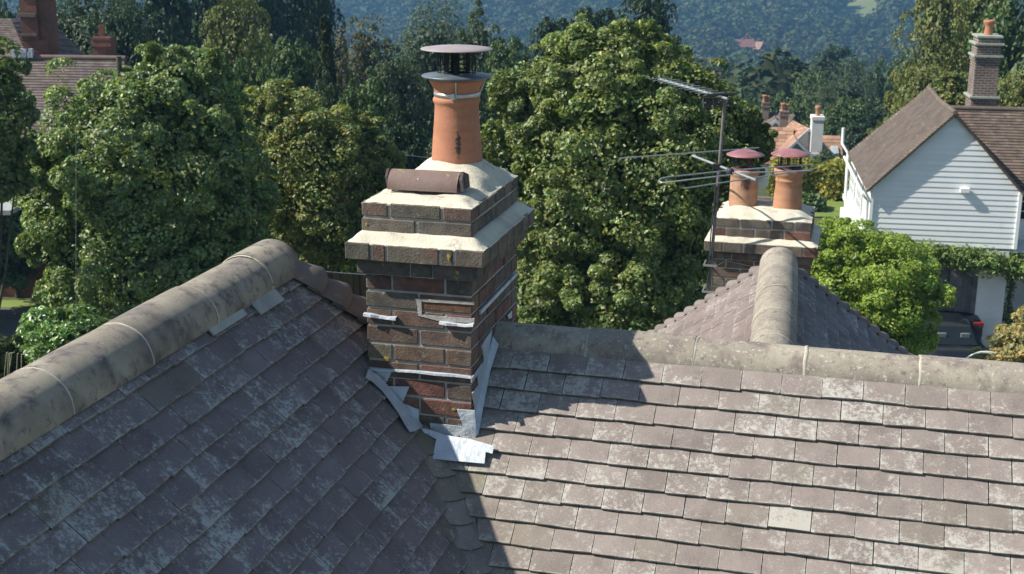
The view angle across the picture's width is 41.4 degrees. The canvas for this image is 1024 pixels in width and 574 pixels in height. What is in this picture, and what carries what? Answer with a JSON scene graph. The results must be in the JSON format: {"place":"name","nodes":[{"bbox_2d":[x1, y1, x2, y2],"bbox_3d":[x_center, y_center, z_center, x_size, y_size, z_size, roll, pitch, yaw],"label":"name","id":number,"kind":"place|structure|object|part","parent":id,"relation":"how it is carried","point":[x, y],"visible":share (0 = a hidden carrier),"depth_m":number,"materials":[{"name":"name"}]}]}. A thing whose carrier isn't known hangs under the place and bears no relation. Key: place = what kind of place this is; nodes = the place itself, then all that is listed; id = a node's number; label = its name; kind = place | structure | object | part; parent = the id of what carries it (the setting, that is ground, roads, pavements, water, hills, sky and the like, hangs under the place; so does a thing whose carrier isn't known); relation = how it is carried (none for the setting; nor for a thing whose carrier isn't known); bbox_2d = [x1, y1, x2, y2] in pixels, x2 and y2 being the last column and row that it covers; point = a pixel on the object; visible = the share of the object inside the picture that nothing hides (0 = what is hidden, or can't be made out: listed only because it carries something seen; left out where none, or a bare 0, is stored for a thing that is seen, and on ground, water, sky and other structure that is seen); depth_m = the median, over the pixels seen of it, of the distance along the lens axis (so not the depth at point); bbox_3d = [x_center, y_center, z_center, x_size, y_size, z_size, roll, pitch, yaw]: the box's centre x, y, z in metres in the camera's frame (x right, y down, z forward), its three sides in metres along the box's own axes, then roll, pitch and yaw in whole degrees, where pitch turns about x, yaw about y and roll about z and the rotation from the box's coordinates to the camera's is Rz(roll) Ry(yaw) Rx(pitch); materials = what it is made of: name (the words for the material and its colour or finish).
{"place":"outdoors","nodes":[
{"label":"outdoors","id":0,"kind":"place"},
{"bbox_2d":[0,307,120,339],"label":"road","id":1,"kind":"structure","parent":0,"point":[10,318],"depth_m":40.13,"materials":[{"name":"grey asphalt"}]},
{"bbox_2d":[2,0,1020,340],"bbox_3d":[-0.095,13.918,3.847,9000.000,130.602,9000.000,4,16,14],"label":"ground","id":2,"kind":"structure","parent":0,"point":[764,192],"depth_m":46.60,"materials":[{"name":"green plant"}]},
{"bbox_2d":[0,0,19,18],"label":"tree","id":3,"kind":"object","parent":2,"relation":"on","point":[7,15],"depth_m":68.07,"materials":[{"name":"green plant"}]},
{"bbox_2d":[0,201,20,214],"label":"garden shelter","id":4,"kind":"object","parent":2,"relation":"on","point":[7,207],"visible":0.4,"depth_m":31.79,"materials":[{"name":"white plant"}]},
{"bbox_2d":[4,352,22,376],"bbox_3d":[-6.115,0.985,16.696,0.384,0.392,0.036,4,16,14],"label":"wooden fence","id":5,"kind":"object","parent":2,"relation":"on","point":[9,359],"visible":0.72,"depth_m":16.68,"materials":[{"name":"brown wood"}]},
{"bbox_2d":[0,333,27,378],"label":"conifer shrub","id":6,"kind":"object","parent":2,"relation":"on","point":[7,345],"visible":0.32,"depth_m":17.51,"materials":[{"name":"green plant"}]},
{"bbox_2d":[0,198,30,291],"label":"tree","id":7,"kind":"object","parent":2,"relation":"on","point":[23,282],"visible":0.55,"depth_m":38.86,"materials":[{"name":"green plant"}]},
{"bbox_2d":[2,210,37,297],"bbox_3d":[-15.433,-1.088,41.890,1.738,3.185,1.834,-13,20,-39],"label":"bush","id":8,"kind":"object","parent":2,"relation":"on","point":[24,267],"visible":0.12,"depth_m":41.59,"materials":[{"name":"green plant"}]},
{"bbox_2d":[0,35,40,307],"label":"dark leaved tree","id":9,"kind":"object","parent":2,"relation":"on","point":[18,109],"visible":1,"depth_m":22.26,"materials":[{"name":"green plant"}]},
{"bbox_2d":[10,301,110,363],"bbox_3d":[-6.487,3.443,20.049,1.903,6.611,1.546,-6,17,-22],"label":"glossy shrub","id":10,"kind":"object","parent":2,"relation":"on","point":[57,327],"visible":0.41,"depth_m":19.05,"materials":[{"name":"green plant"}]},
{"bbox_2d":[1,300,120,307],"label":"verge","id":11,"kind":"structure","parent":2,"relation":"on","point":[18,303],"depth_m":41.59,"materials":[{"name":"green plant"}]},
{"bbox_2d":[0,0,159,297],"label":"house","id":12,"kind":"structure","parent":2,"relation":"on","point":[37,34],"depth_m":44.69,"materials":[{"name":"brown tile"}]},
{"bbox_2d":[18,0,163,54],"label":"willow tree","id":13,"kind":"object","parent":2,"relation":"on","point":[69,28],"visible":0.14,"depth_m":57.38,"materials":[{"name":"green plant"}]},
{"bbox_2d":[104,13,160,68],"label":"tree","id":14,"kind":"object","parent":2,"relation":"on","point":[122,32],"visible":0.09,"depth_m":53.85,"materials":[{"name":"green plant"}]},
{"bbox_2d":[10,40,282,319],"bbox_3d":[-6.987,0.177,26.079,4.672,9.723,4.705,4,16,14],"label":"maple tree","id":15,"kind":"object","parent":2,"relation":"on","point":[189,217],"visible":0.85,"depth_m":24.50,"materials":[{"name":"green plant"}]},
{"bbox_2d":[109,0,206,152],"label":"tree","id":16,"kind":"object","parent":2,"relation":"on","point":[173,20],"visible":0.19,"depth_m":66.11,"materials":[{"name":"green plant"}]},
{"bbox_2d":[181,0,245,66],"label":"tree","id":17,"kind":"object","parent":2,"relation":"on","point":[202,7],"visible":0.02,"depth_m":72.22,"materials":[{"name":"green plant"}]},
{"bbox_2d":[222,53,232,70],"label":"tree","id":18,"kind":"object","parent":2,"relation":"on","point":[226,60],"depth_m":43.54,"materials":[{"name":"green plant"}]},
{"bbox_2d":[198,0,277,84],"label":"tree","id":19,"kind":"object","parent":2,"relation":"on","point":[230,38],"visible":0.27,"depth_m":54.00,"materials":[{"name":"green plant"}]},
{"bbox_2d":[223,57,271,226],"bbox_3d":[-8.161,-3.480,42.907,2.591,7.637,2.449,-7,17,-24],"label":"tree","id":20,"kind":"object","parent":2,"relation":"on","point":[244,77],"visible":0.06,"depth_m":41.63,"materials":[{"name":"green plant"}]},
{"bbox_2d":[233,0,320,102],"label":"tree","id":21,"kind":"object","parent":2,"relation":"on","point":[280,25],"visible":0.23,"depth_m":78.37,"materials":[{"name":"green plant"}]},
{"bbox_2d":[261,35,338,100],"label":"tree","id":22,"kind":"object","parent":2,"relation":"on","point":[287,64],"visible":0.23,"depth_m":50.50,"materials":[{"name":"green plant"}]},
{"bbox_2d":[284,0,351,99],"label":"tree","id":23,"kind":"object","parent":2,"relation":"on","point":[325,7],"visible":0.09,"depth_m":83.24,"materials":[{"name":"green plant"}]},
{"bbox_2d":[232,78,407,274],"bbox_3d":[-4.677,-0.674,31.654,4.328,8.421,3.801,4,16,14],"label":"lime tree","id":24,"kind":"object","parent":2,"relation":"on","point":[326,180],"visible":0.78,"depth_m":30.16,"materials":[{"name":"green plant"}]},
{"bbox_2d":[306,69,335,128],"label":"tree","id":25,"kind":"object","parent":2,"relation":"on","point":[330,92],"visible":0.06,"depth_m":43.39,"materials":[{"name":"green plant"}]},
{"bbox_2d":[314,14,338,105],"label":"conifer tree","id":26,"kind":"object","parent":2,"relation":"on","point":[326,52],"visible":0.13,"depth_m":48.94,"materials":[{"name":"green plant"}]},
{"bbox_2d":[327,271,367,296],"bbox_3d":[-2.941,1.952,28.013,3.995,4.674,0.080,2,16,6],"label":"garden fence","id":27,"kind":"object","parent":2,"relation":"on","point":[356,281],"visible":0.05,"depth_m":27.50,"materials":[{"name":"brown wood"}]},
{"bbox_2d":[333,13,396,111],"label":"tree","id":28,"kind":"object","parent":2,"relation":"on","point":[360,61],"visible":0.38,"depth_m":60.37,"materials":[{"name":"green plant"}]},
{"bbox_2d":[328,75,405,292],"bbox_3d":[-4.335,-2.209,38.538,2.785,7.561,2.632,10,18,32],"label":"tree","id":29,"kind":"object","parent":2,"relation":"on","point":[376,107],"visible":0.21,"depth_m":37.68,"materials":[{"name":"green plant"}]},
{"bbox_2d":[358,37,433,166],"bbox_3d":[-4.929,-6.798,56.073,3.659,7.001,2.595,-7,17,-25],"label":"tree","id":30,"kind":"object","parent":2,"relation":"on","point":[402,86],"visible":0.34,"depth_m":55.57,"materials":[{"name":"green plant"}]},
{"bbox_2d":[380,119,432,168],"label":"tree","id":31,"kind":"object","parent":2,"relation":"on","point":[399,135],"visible":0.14,"depth_m":36.77,"materials":[{"name":"green plant"}]},
{"bbox_2d":[387,0,469,154],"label":"willow tree","id":32,"kind":"object","parent":2,"relation":"on","point":[426,62],"visible":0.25,"depth_m":68.21,"materials":[{"name":"green plant"}]},
{"bbox_2d":[423,82,502,161],"bbox_3d":[-1.347,-3.050,42.661,2.914,6.994,2.763,-8,18,-28],"label":"tree","id":33,"kind":"object","parent":2,"relation":"on","point":[484,117],"visible":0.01,"depth_m":41.96,"materials":[{"name":"green plant"}]},
{"bbox_2d":[439,0,502,110],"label":"tree","id":34,"kind":"object","parent":2,"relation":"on","point":[478,38],"visible":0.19,"depth_m":64.96,"materials":[{"name":"green plant"}]},
{"bbox_2d":[480,35,532,120],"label":"tree","id":35,"kind":"object","parent":2,"relation":"on","point":[506,57],"visible":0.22,"depth_m":57.39,"materials":[{"name":"green plant"}]},
{"bbox_2d":[0,0,1022,173],"bbox_3d":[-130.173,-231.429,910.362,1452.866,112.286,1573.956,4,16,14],"label":"hillside woods","id":36,"kind":"object","parent":2,"relation":"on","point":[803,31],"visible":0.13,"depth_m":709.53,"materials":[{"name":"green plant"}]},
{"bbox_2d":[0,44,1023,573],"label":"tiled house","id":37,"kind":"structure","parent":2,"relation":"on","point":[428,404],"depth_m":5.35,"materials":[{"name":"tile"}]},
{"bbox_2d":[704,148,821,290],"bbox_3d":[1.972,3.899,11.928,0.934,10.354,0.782,4,16,14],"label":"chimney stack","id":38,"kind":"object","parent":37,"relation":"attached to","point":[752,227],"visible":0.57,"depth_m":10.46,"materials":[{"name":"brick"}]},
{"bbox_2d":[620,78,820,295],"bbox_3d":[1.490,-0.649,10.484,1.419,1.772,1.784,-5,16,-19],"label":"television aerial","id":39,"kind":"object","parent":38,"relation":"attached to","point":[725,99],"visible":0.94,"depth_m":10.18,"materials":[{"name":"grey metal"}]},
{"bbox_2d":[527,16,568,71],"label":"tree","id":40,"kind":"object","parent":2,"relation":"on","point":[551,26],"visible":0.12,"depth_m":66.58,"materials":[{"name":"green plant"}]},
{"bbox_2d":[561,6,627,168],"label":"tree","id":41,"kind":"object","parent":2,"relation":"on","point":[596,20],"visible":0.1,"depth_m":70.08,"materials":[{"name":"green plant"}]},
{"bbox_2d":[481,13,778,330],"bbox_3d":[2.046,-0.137,26.464,5.869,10.256,4.639,4,16,14],"label":"sycamore tree","id":42,"kind":"object","parent":2,"relation":"on","point":[621,246],"visible":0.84,"depth_m":24.70,"materials":[{"name":"green plant"}]},
{"bbox_2d":[605,0,677,34],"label":"tree","id":43,"kind":"object","parent":2,"relation":"on","point":[656,10],"visible":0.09,"depth_m":73.05,"materials":[{"name":"green plant"}]},
{"bbox_2d":[669,33,681,56],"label":"tree","id":44,"kind":"object","parent":2,"relation":"on","point":[676,38],"visible":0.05,"depth_m":64.44,"materials":[{"name":"green plant"}]},
{"bbox_2d":[705,65,725,80],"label":"tree","id":45,"kind":"object","parent":2,"relation":"on","point":[710,67],"depth_m":157.54,"materials":[{"name":"green plant"}]},
{"bbox_2d":[707,50,736,77],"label":"tree","id":46,"kind":"object","parent":2,"relation":"on","point":[727,72],"visible":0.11,"depth_m":224.49,"materials":[{"name":"green plant"}]},
{"bbox_2d":[734,33,754,49],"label":"hillside house","id":47,"kind":"structure","parent":2,"relation":"on","point":[747,42],"depth_m":664.99,"materials":[{"name":"red tile"}]},
{"bbox_2d":[742,94,760,107],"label":"tree","id":48,"kind":"object","parent":2,"relation":"on","point":[754,100],"visible":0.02,"depth_m":113.39,"materials":[{"name":"green plant"}]},
{"bbox_2d":[753,41,765,52],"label":"hillside house","id":49,"kind":"structure","parent":2,"relation":"on","point":[758,45],"depth_m":663.60,"materials":[{"name":"orange tile"}]},
{"bbox_2d":[757,127,793,188],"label":"hipped annexe","id":50,"kind":"structure","parent":2,"relation":"on","point":[784,135],"depth_m":80.28,"materials":[{"name":"orange tile"}]},
{"bbox_2d":[760,95,802,126],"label":"grey brown house","id":51,"kind":"structure","parent":2,"relation":"on","point":[783,118],"depth_m":85.05,"materials":[{"name":"tile"}]},
{"bbox_2d":[759,92,806,120],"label":"tree","id":52,"kind":"object","parent":2,"relation":"on","point":[775,105],"visible":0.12,"depth_m":102.71,"materials":[{"name":"green plant"}]},
{"bbox_2d":[777,57,801,77],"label":"tree","id":53,"kind":"object","parent":2,"relation":"on","point":[783,60],"visible":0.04,"depth_m":169.38,"materials":[{"name":"green plant"}]},
{"bbox_2d":[758,105,842,178],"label":"orange roofed house","id":54,"kind":"structure","parent":2,"relation":"on","point":[812,140],"depth_m":79.45,"materials":[{"name":"tile"}]},
{"bbox_2d":[787,97,815,127],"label":"tree","id":55,"kind":"object","parent":2,"relation":"on","point":[801,113],"visible":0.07,"depth_m":97.78,"materials":[{"name":"green plant"}]},
{"bbox_2d":[784,71,842,102],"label":"tree","id":56,"kind":"object","parent":2,"relation":"on","point":[800,82],"visible":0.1,"depth_m":125.89,"materials":[{"name":"green plant"}]},
{"bbox_2d":[801,79,847,119],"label":"tree","id":57,"kind":"object","parent":2,"relation":"on","point":[824,100],"visible":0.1,"depth_m":106.81,"materials":[{"name":"green plant"}]},
{"bbox_2d":[812,149,837,162],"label":"bush","id":58,"kind":"object","parent":2,"relation":"on","point":[820,158],"visible":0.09,"depth_m":70.92,"materials":[{"name":"green plant"}]},
{"bbox_2d":[820,109,840,135],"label":"tree","id":59,"kind":"object","parent":2,"relation":"on","point":[827,121],"visible":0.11,"depth_m":95.47,"materials":[{"name":"green plant"}]},
{"bbox_2d":[813,44,863,81],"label":"tree","id":60,"kind":"object","parent":2,"relation":"on","point":[838,53],"visible":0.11,"depth_m":181.96,"materials":[{"name":"green plant"}]},
{"bbox_2d":[821,96,881,149],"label":"tree","id":61,"kind":"object","parent":2,"relation":"on","point":[849,113],"visible":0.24,"depth_m":94.46,"materials":[{"name":"green plant"}]},
{"bbox_2d":[831,56,880,114],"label":"tree","id":62,"kind":"object","parent":2,"relation":"on","point":[864,92],"visible":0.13,"depth_m":134.84,"materials":[{"name":"green plant"}]},
{"bbox_2d":[837,121,874,158],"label":"tree","id":63,"kind":"object","parent":2,"relation":"on","point":[853,137],"visible":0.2,"depth_m":87.01,"materials":[{"name":"green plant"}]},
{"bbox_2d":[866,119,883,136],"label":"tree","id":64,"kind":"object","parent":2,"relation":"on","point":[880,124],"visible":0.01,"depth_m":66.06,"materials":[{"name":"green plant"}]},
{"bbox_2d":[859,97,892,127],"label":"tree","id":65,"kind":"object","parent":2,"relation":"on","point":[879,113],"visible":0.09,"depth_m":95.75,"materials":[{"name":"green plant"}]},
{"bbox_2d":[861,56,895,98],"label":"tree","id":66,"kind":"object","parent":2,"relation":"on","point":[881,89],"visible":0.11,"depth_m":144.01,"materials":[{"name":"green plant"}]},
{"bbox_2d":[811,216,957,355],"bbox_3d":[8.166,1.028,31.399,3.864,5.427,3.300,4,16,14],"label":"wisteria tree","id":67,"kind":"object","parent":2,"relation":"on","point":[891,287],"visible":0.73,"depth_m":30.25,"materials":[{"name":"green plant"}]},
{"bbox_2d":[884,51,920,86],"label":"tree","id":68,"kind":"object","parent":2,"relation":"on","point":[893,63],"visible":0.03,"depth_m":152.02,"materials":[{"name":"green plant"}]},
{"bbox_2d":[883,57,950,122],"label":"tree","id":69,"kind":"object","parent":2,"relation":"on","point":[926,77],"visible":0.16,"depth_m":57.19,"materials":[{"name":"green plant"}]},
{"bbox_2d":[883,0,973,115],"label":"tree","id":70,"kind":"object","parent":2,"relation":"on","point":[939,26],"visible":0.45,"depth_m":65.75,"materials":[{"name":"green plant"}]},
{"bbox_2d":[840,20,1023,347],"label":"white house","id":71,"kind":"structure","parent":2,"relation":"on","point":[928,163],"depth_m":37.44,"materials":[{"name":"white wood"}]},
{"bbox_2d":[849,162,855,199],"bbox_3d":[10.633,-3.328,42.364,0.176,0.950,1.395,4,16,14],"label":"window","id":72,"kind":"structure","parent":71,"relation":"in","point":[852,183],"depth_m":42.37,"materials":[{"name":"white glass"}]},
{"bbox_2d":[855,174,862,214],"bbox_3d":[10.304,-2.751,40.267,0.176,0.950,1.395,4,16,14],"label":"window","id":73,"kind":"structure","parent":71,"relation":"in","point":[858,201],"depth_m":40.27,"materials":[{"name":"white glass"}]},
{"bbox_2d":[866,227,1023,282],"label":"climbing vine","id":74,"kind":"object","parent":71,"relation":"attached to","point":[946,256],"visible":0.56,"depth_m":36.95,"materials":[{"name":"green plant"}]},
{"bbox_2d":[1002,275,1017,323],"bbox_3d":[13.788,0.557,37.734,0.412,2.408,0.387,4,16,14],"label":"climbing plant","id":75,"kind":"object","parent":71,"relation":"attached to","point":[1006,318],"visible":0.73,"depth_m":37.66,"materials":[{"name":"green plant"}]},
{"bbox_2d":[1020,197,1023,220],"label":"window","id":76,"kind":"structure","parent":71,"relation":"in","point":[1022,207],"depth_m":38.37,"materials":[{"name":"white glass"}]},
{"bbox_2d":[928,70,968,105],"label":"tree","id":77,"kind":"object","parent":2,"relation":"on","point":[951,89],"visible":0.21,"depth_m":54.41,"materials":[{"name":"green plant"}]},
{"bbox_2d":[926,0,1016,78],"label":"tree","id":78,"kind":"object","parent":2,"relation":"on","point":[978,8],"visible":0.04,"depth_m":69.72,"materials":[{"name":"green plant"}]},
{"bbox_2d":[966,351,999,357],"bbox_3d":[9.123,1.388,26.233,0.855,0.357,0.139,0,15,0],"label":"garden hoop","id":79,"kind":"object","parent":2,"relation":"on","point":[989,352],"visible":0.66,"depth_m":26.14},
{"bbox_2d":[967,0,1023,106],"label":"tree","id":80,"kind":"object","parent":2,"relation":"on","point":[1013,55],"visible":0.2,"depth_m":60.39,"materials":[{"name":"green plant"}]},
{"bbox_2d":[969,306,1023,362],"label":"variegated shrub","id":81,"kind":"object","parent":2,"relation":"on","point":[1007,344],"visible":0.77,"depth_m":26.15,"materials":[{"name":"yellow plant"}]},
{"bbox_2d":[997,66,1023,106],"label":"tree","id":82,"kind":"object","parent":2,"relation":"on","point":[1017,92],"visible":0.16,"depth_m":51.83,"materials":[{"name":"green plant"}]},
{"bbox_2d":[771,197,843,216],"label":"lawn","id":83,"kind":"structure","parent":0,"point":[833,208],"depth_m":55.53,"materials":[{"name":"green plant"}]},
{"bbox_2d":[766,156,851,200],"bbox_3d":[13.030,-4.274,58.119,4.012,2.840,2.248,6,16,19],"label":"clipped hedge","id":84,"kind":"object","parent":83,"relation":"on","point":[827,179],"visible":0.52,"depth_m":57.30,"materials":[{"name":"green plant"}]},
{"bbox_2d":[802,191,826,211],"bbox_3d":[11.913,-3.050,55.657,1.983,1.809,1.476,4,16,14],"label":"hedge","id":85,"kind":"object","parent":83,"relation":"on","point":[817,201],"visible":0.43,"depth_m":55.10,"materials":[{"name":"green plant"}]},
{"bbox_2d":[838,0,876,16],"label":"field","id":86,"kind":"structure","parent":0,"point":[862,8],"depth_m":836.75,"materials":[{"name":"green plant"}]},
{"label":"driveway","id":87,"kind":"structure","parent":0,"visible":0},
{"bbox_2d":[915,312,985,358],"bbox_3d":[11.471,1.415,36.303,2.000,1.420,4.335,1,15,2],"label":"parked car","id":88,"kind":"object","parent":87,"relation":"on","point":[959,337],"visible":0.23,"depth_m":35.06,"materials":[{"name":"black paint"}]},
{"bbox_3d":[11.425,1.255,35.127,1.120,0.315,0.600,1,15,2],"label":"rear window","id":89,"kind":"part","parent":88,"relation":"part of","materials":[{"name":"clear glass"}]},
{"bbox_3d":[12.164,1.044,35.917,0.158,0.310,1.900,1,15,3],"label":"side window","id":90,"kind":"part","parent":88,"relation":"part of","materials":[{"name":"glass"}]}
]}

